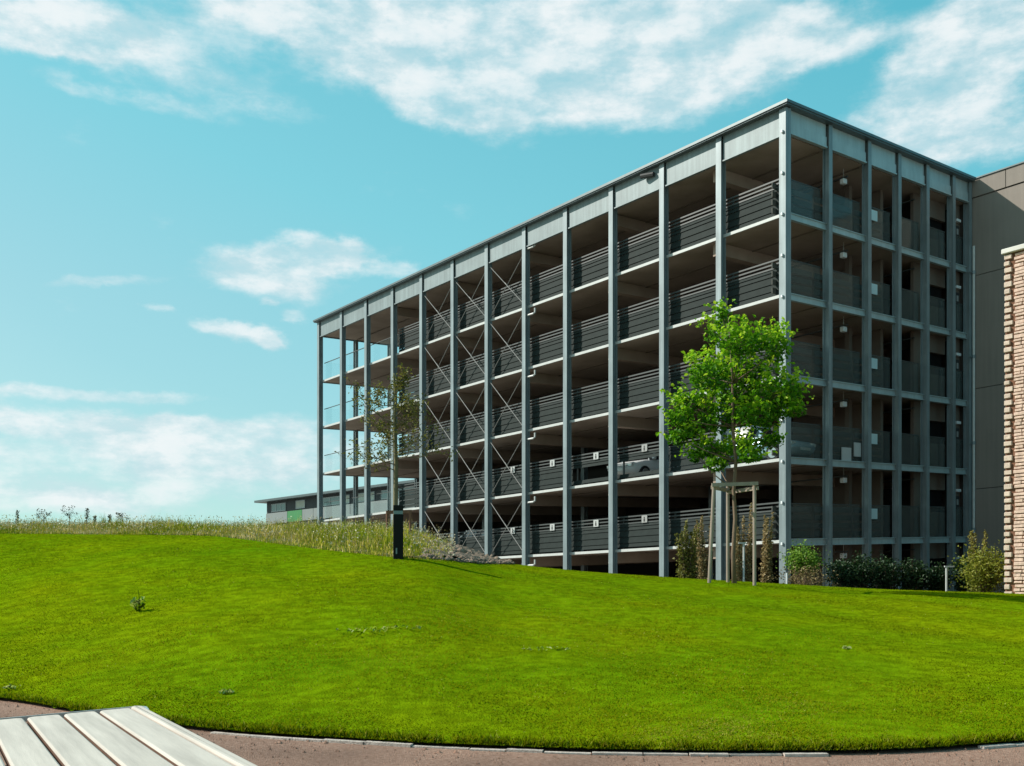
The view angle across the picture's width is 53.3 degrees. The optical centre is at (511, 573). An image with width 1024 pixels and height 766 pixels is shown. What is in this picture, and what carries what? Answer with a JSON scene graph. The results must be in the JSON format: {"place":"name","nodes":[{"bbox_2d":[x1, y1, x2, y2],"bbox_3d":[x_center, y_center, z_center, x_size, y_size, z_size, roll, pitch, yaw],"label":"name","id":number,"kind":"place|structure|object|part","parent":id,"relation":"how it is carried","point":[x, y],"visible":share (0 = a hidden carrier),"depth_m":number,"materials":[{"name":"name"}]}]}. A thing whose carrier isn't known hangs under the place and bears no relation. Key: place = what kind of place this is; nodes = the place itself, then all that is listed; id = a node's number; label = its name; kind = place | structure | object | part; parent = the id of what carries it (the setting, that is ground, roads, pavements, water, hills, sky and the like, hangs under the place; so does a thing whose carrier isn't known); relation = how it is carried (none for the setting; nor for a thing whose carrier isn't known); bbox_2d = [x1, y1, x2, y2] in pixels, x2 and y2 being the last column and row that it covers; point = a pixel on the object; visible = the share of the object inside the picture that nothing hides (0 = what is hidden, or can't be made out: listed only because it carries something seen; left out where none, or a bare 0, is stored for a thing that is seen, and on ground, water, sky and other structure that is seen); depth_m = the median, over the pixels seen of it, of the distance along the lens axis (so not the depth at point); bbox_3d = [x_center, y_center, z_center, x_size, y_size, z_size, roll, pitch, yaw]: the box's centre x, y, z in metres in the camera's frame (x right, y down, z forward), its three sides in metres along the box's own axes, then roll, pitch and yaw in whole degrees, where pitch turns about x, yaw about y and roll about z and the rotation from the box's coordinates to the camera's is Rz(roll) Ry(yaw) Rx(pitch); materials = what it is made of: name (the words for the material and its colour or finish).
{"place":"outdoors","nodes":[
{"label":"outdoors","id":0,"kind":"place"},
{"bbox_2d":[60,505,77,519],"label":"tall weed","id":1,"kind":"object","parent":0,"point":[68,516],"visible":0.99,"depth_m":29.47,"materials":[{"name":"plant"}]},
{"bbox_2d":[0,514,454,561],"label":"meadow grass","id":2,"kind":"structure","parent":0,"point":[297,538],"depth_m":25.78,"materials":[{"name":"plant"}]},
{"bbox_2d":[152,532,499,563],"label":"meadow ground","id":3,"kind":"structure","parent":0,"point":[338,549],"depth_m":21.91,"materials":[{"name":"soil"}]},
{"bbox_2d":[36,508,51,521],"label":"tall weed","id":4,"kind":"object","parent":3,"relation":"on","point":[43,513],"visible":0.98,"depth_m":29.50,"materials":[{"name":"plant"}]},
{"bbox_2d":[85,508,89,523],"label":"tall weed","id":5,"kind":"object","parent":3,"relation":"on","point":[88,511],"visible":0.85,"depth_m":29.50,"materials":[{"name":"plant"}]},
{"bbox_2d":[116,512,128,521],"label":"tall weed","id":6,"kind":"object","parent":3,"relation":"on","point":[121,516],"visible":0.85,"depth_m":29.44,"materials":[{"name":"plant"}]},
{"bbox_2d":[386,510,411,533],"bbox_3d":[-2.772,-1.134,25.000,0.634,0.860,0.063,0,0,0],"label":"tree support","id":7,"kind":"object","parent":3,"relation":"on","point":[404,512],"visible":0.6,"depth_m":24.98,"materials":[{"name":"brown wood"}]},
{"bbox_2d":[424,534,506,561],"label":"earth slope","id":8,"kind":"structure","parent":0,"point":[474,556],"depth_m":23.80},
{"bbox_2d":[419,540,514,564],"bbox_3d":[-1.212,-0.615,24.693,2.606,0.902,7.896,0,0,0],"label":"stone rubble","id":9,"kind":"object","parent":8,"relation":"on","point":[462,558],"visible":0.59,"depth_m":23.11,"materials":[{"name":"grey stone"}]},
{"bbox_2d":[0,533,1023,750],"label":"lawn","id":10,"kind":"structure","parent":0,"point":[446,586],"depth_m":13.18,"materials":[{"name":"green plant"}]},
{"bbox_2d":[2,683,20,689],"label":"lawn weed","id":11,"kind":"object","parent":10,"relation":"on","point":[9,686],"visible":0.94,"depth_m":11.09,"materials":[{"name":"green plant"}]},
{"bbox_2d":[130,591,144,611],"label":"lawn weed","id":12,"kind":"object","parent":10,"relation":"on","point":[134,604],"visible":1,"depth_m":15.19,"materials":[{"name":"green plant"}]},
{"bbox_2d":[218,688,233,694],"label":"lawn weed","id":13,"kind":"object","parent":10,"relation":"on","point":[226,690],"visible":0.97,"depth_m":10.05,"materials":[{"name":"green plant"}]},
{"bbox_2d":[336,626,386,632],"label":"lawn weed","id":14,"kind":"object","parent":10,"relation":"on","point":[375,627],"visible":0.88,"depth_m":13.05,"materials":[{"name":"green plant"}]},
{"bbox_2d":[393,505,402,558],"bbox_3d":[-2.276,-0.818,20.417,0.199,1.096,0.204,0,0,-7],"label":"bollard lamp","id":15,"kind":"object","parent":10,"relation":"on","point":[398,532],"visible":0.94,"depth_m":20.32,"materials":[{"name":"black metal"}]},
{"bbox_2d":[383,625,421,629],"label":"lawn weed","id":16,"kind":"object","parent":10,"relation":"on","point":[417,626],"visible":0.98,"depth_m":13.12,"materials":[{"name":"green plant"}]},
{"bbox_2d":[522,646,569,650],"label":"lawn weed","id":17,"kind":"object","parent":10,"relation":"on","point":[567,648],"visible":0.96,"depth_m":12.45,"materials":[{"name":"green plant"}]},
{"bbox_2d":[707,482,758,585],"bbox_3d":[5.167,-0.878,24.303,1.208,2.540,1.076,0,0,0],"label":"tree support","id":18,"kind":"object","parent":10,"relation":"on","point":[720,487],"visible":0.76,"depth_m":23.86,"materials":[{"name":"brown wood"}]},
{"bbox_2d":[656,297,814,583],"bbox_3d":[5.301,-3.129,24.564,3.727,7.011,3.195,0,0,0],"label":"young maple tree","id":19,"kind":"object","parent":10,"relation":"on","point":[716,378],"visible":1,"depth_m":24.26,"materials":[{"name":"green plant"}]},
{"bbox_2d":[1001,244,1023,593],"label":"stone building","id":20,"kind":"structure","parent":10,"relation":"on","point":[1014,421],"depth_m":25.84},
{"bbox_2d":[0,698,1023,765],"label":"path","id":21,"kind":"structure","parent":0,"point":[407,757],"depth_m":7.57,"materials":[{"name":"gravel"}]},
{"bbox_2d":[0,706,256,765],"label":"slatted bench","id":22,"kind":"object","parent":21,"relation":"on","point":[135,736],"visible":1,"depth_m":4.67,"materials":[{"name":"wood"}]},
{"bbox_2d":[210,731,1023,756],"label":"kerb","id":23,"kind":"structure","parent":21,"relation":"on","point":[692,754],"depth_m":7.75,"materials":[{"name":"concrete"}]},
{"bbox_2d":[0,0,1023,525],"label":"sky","id":24,"kind":"structure","parent":0,"point":[187,187],"materials":[{"name":"blue"}]},
{"label":"ground","id":25,"kind":"structure","parent":0,"visible":0},
{"bbox_2d":[254,480,413,527],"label":"school building","id":26,"kind":"structure","parent":25,"relation":"on","point":[303,505],"depth_m":102.90,"materials":[{"name":"metal"}]},
{"bbox_2d":[271,503,285,511],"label":"window","id":27,"kind":"structure","parent":26,"relation":"in","point":[278,507],"depth_m":108.50,"materials":[{"name":"glass"}]},
{"bbox_2d":[296,500,304,508],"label":"window","id":28,"kind":"structure","parent":26,"relation":"in","point":[300,504],"depth_m":105.85,"materials":[{"name":"glass"}]},
{"bbox_2d":[323,496,339,505],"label":"window","id":29,"kind":"structure","parent":26,"relation":"in","point":[327,499],"depth_m":102.35,"materials":[{"name":"glass"}]},
{"bbox_2d":[346,495,349,503],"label":"window","id":30,"kind":"structure","parent":26,"relation":"in","point":[347,496],"depth_m":100.56,"materials":[{"name":"glass"}]},
{"bbox_2d":[358,491,374,501],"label":"window","id":31,"kind":"structure","parent":26,"relation":"in","point":[360,499],"depth_m":98.98,"materials":[{"name":"glass"}]},
{"bbox_2d":[381,487,413,499],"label":"window","id":32,"kind":"structure","parent":26,"relation":"in","point":[384,495],"depth_m":96.66,"materials":[{"name":"glass"}]},
{"bbox_2d":[334,363,459,504],"bbox_3d":[-4.482,-3.156,39.662,3.648,9.953,3.635,0,0,-39],"label":"sparse tree","id":33,"kind":"object","parent":25,"relation":"on","point":[394,432],"visible":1,"depth_m":39.77,"materials":[{"name":"green plant"}]},
{"bbox_2d":[313,98,975,590],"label":"parking garage","id":34,"kind":"structure","parent":25,"relation":"on","point":[545,348],"depth_m":43.42,"materials":[{"name":"metal"}]},
{"bbox_2d":[460,529,515,555],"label":"parked car","id":35,"kind":"object","parent":34,"relation":"on","point":[484,534],"visible":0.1,"depth_m":51.66,"materials":[{"name":"silver metal"}]},
{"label":"windows","id":36,"kind":"part","parent":35,"relation":"part of","materials":[{"name":"grey glass"}]},
{"bbox_2d":[476,472,551,498],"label":"parked car","id":37,"kind":"object","parent":34,"relation":"on","point":[515,489],"visible":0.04,"depth_m":52.11,"materials":[{"name":"silver metal"}]},
{"bbox_2d":[607,449,696,479],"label":"parked car","id":38,"kind":"object","parent":34,"relation":"on","point":[642,465],"visible":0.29,"depth_m":43.52,"materials":[{"name":"white paint"}]},
{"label":"windows","id":39,"kind":"part","parent":38,"relation":"part of","materials":[{"name":"black glass"}]},
{"bbox_2d":[690,508,777,543],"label":"parked car","id":40,"kind":"object","parent":34,"relation":"on","point":[744,511],"visible":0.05,"depth_m":41.05,"materials":[{"name":"paint"}]},
{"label":"windows","id":41,"kind":"part","parent":40,"relation":"part of","materials":[{"name":"black glass"}]},
{"bbox_2d":[714,426,815,466],"bbox_3d":[9.368,-4.830,38.765,2.020,1.481,4.225,0,0,-38],"label":"parked car","id":42,"kind":"object","parent":34,"relation":"on","point":[801,448],"visible":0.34,"depth_m":37.44,"materials":[{"name":"blue paint"}]},
{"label":"windows","id":43,"kind":"part","parent":42,"relation":"part of","materials":[{"name":"white glass"}]},
{"bbox_2d":[972,161,1023,592],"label":"annex building","id":44,"kind":"structure","parent":25,"relation":"on","point":[997,211],"depth_m":43.19,"materials":[{"name":"metal"}]},
{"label":"planting bed","id":45,"kind":"structure","parent":0,"visible":0},
{"bbox_2d":[672,519,700,578],"bbox_3d":[5.047,-0.661,29.511,0.816,1.846,0.795,0,0,0],"label":"shrub","id":46,"kind":"object","parent":45,"relation":"on","point":[687,563],"visible":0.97,"depth_m":29.38,"materials":[{"name":"green plant"}]},
{"bbox_2d":[694,515,713,579],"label":"dry shrub","id":47,"kind":"object","parent":45,"relation":"on","point":[703,569],"visible":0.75,"depth_m":30.97,"materials":[{"name":"brown plant"}]},
{"bbox_2d":[739,542,745,581],"bbox_3d":[6.657,-0.241,29.497,0.210,1.325,0.065,0,0,0],"label":"marker post","id":48,"kind":"object","parent":45,"relation":"on","point":[743,543],"visible":0.78,"depth_m":29.48,"materials":[{"name":"metal"}]},
{"bbox_2d":[730,503,757,581],"bbox_3d":[7.056,-0.875,31.023,0.835,2.570,0.693,0,0,0],"label":"dry shrub","id":49,"kind":"object","parent":45,"relation":"on","point":[739,558],"visible":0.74,"depth_m":30.95,"materials":[{"name":"brown plant"}]},
{"bbox_2d":[758,512,775,582],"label":"dry shrub","id":50,"kind":"object","parent":45,"relation":"on","point":[767,563],"visible":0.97,"depth_m":30.33,"materials":[{"name":"brown plant"}]},
{"bbox_2d":[775,539,828,581],"bbox_3d":[8.554,-0.294,30.027,1.549,1.470,1.466,0,0,15],"label":"round shrub","id":51,"kind":"object","parent":45,"relation":"on","point":[799,558],"visible":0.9,"depth_m":29.84,"materials":[{"name":"green plant"}]},
{"bbox_2d":[769,558,838,585],"bbox_3d":[8.399,-0.009,29.358,2.111,0.901,1.940,0,0,0],"label":"shrub","id":52,"kind":"object","parent":45,"relation":"on","point":[804,580],"visible":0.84,"depth_m":29.25,"materials":[{"name":"green plant"}]},
{"bbox_2d":[820,554,867,587],"bbox_3d":[9.911,-0.038,30.553,1.467,1.090,1.467,0,0,0],"label":"dark shrub","id":53,"kind":"object","parent":45,"relation":"on","point":[840,569],"visible":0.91,"depth_m":30.34,"materials":[{"name":"green plant"}]},
{"bbox_2d":[838,549,884,588],"bbox_3d":[10.518,-0.120,30.503,1.624,1.310,1.466,0,0,-33],"label":"dark shrub","id":54,"kind":"object","parent":45,"relation":"on","point":[868,569],"visible":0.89,"depth_m":30.26,"materials":[{"name":"green plant"}]},
{"bbox_2d":[866,551,919,589],"bbox_3d":[11.270,-0.062,30.552,1.583,1.249,1.504,0,0,0],"label":"dark shrub","id":55,"kind":"object","parent":45,"relation":"on","point":[891,576],"visible":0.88,"depth_m":30.31,"materials":[{"name":"green plant"}]},
{"bbox_2d":[898,556,942,590],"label":"dark shrub","id":56,"kind":"object","parent":45,"relation":"on","point":[919,579],"visible":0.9,"depth_m":30.29,"materials":[{"name":"green plant"}]},
{"bbox_2d":[924,561,955,590],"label":"dark shrub","id":57,"kind":"object","parent":45,"relation":"on","point":[938,582],"visible":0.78,"depth_m":30.33,"materials":[{"name":"green plant"}]},
{"bbox_2d":[944,566,953,590],"bbox_3d":[11.992,0.217,27.997,0.260,0.864,0.065,0,0,0],"label":"marker post","id":58,"kind":"object","parent":45,"relation":"on","point":[946,578],"visible":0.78,"depth_m":27.98,"materials":[{"name":"metal"}]},
{"bbox_2d":[949,547,970,591],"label":"dark shrub","id":59,"kind":"object","parent":45,"relation":"on","point":[959,582],"visible":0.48,"depth_m":30.36,"materials":[{"name":"green plant"}]},
{"bbox_2d":[948,534,1004,592],"bbox_3d":[13.135,-0.253,28.332,1.856,1.726,1.999,0,0,15],"label":"yellow shrub","id":60,"kind":"object","parent":45,"relation":"on","point":[986,577],"visible":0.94,"depth_m":28.06,"materials":[{"name":"green plant"}]},
{"bbox_2d":[967,529,987,591],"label":"tall shrub","id":61,"kind":"object","parent":45,"relation":"on","point":[972,541],"visible":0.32,"depth_m":29.97,"materials":[{"name":"green plant"}]}
]}

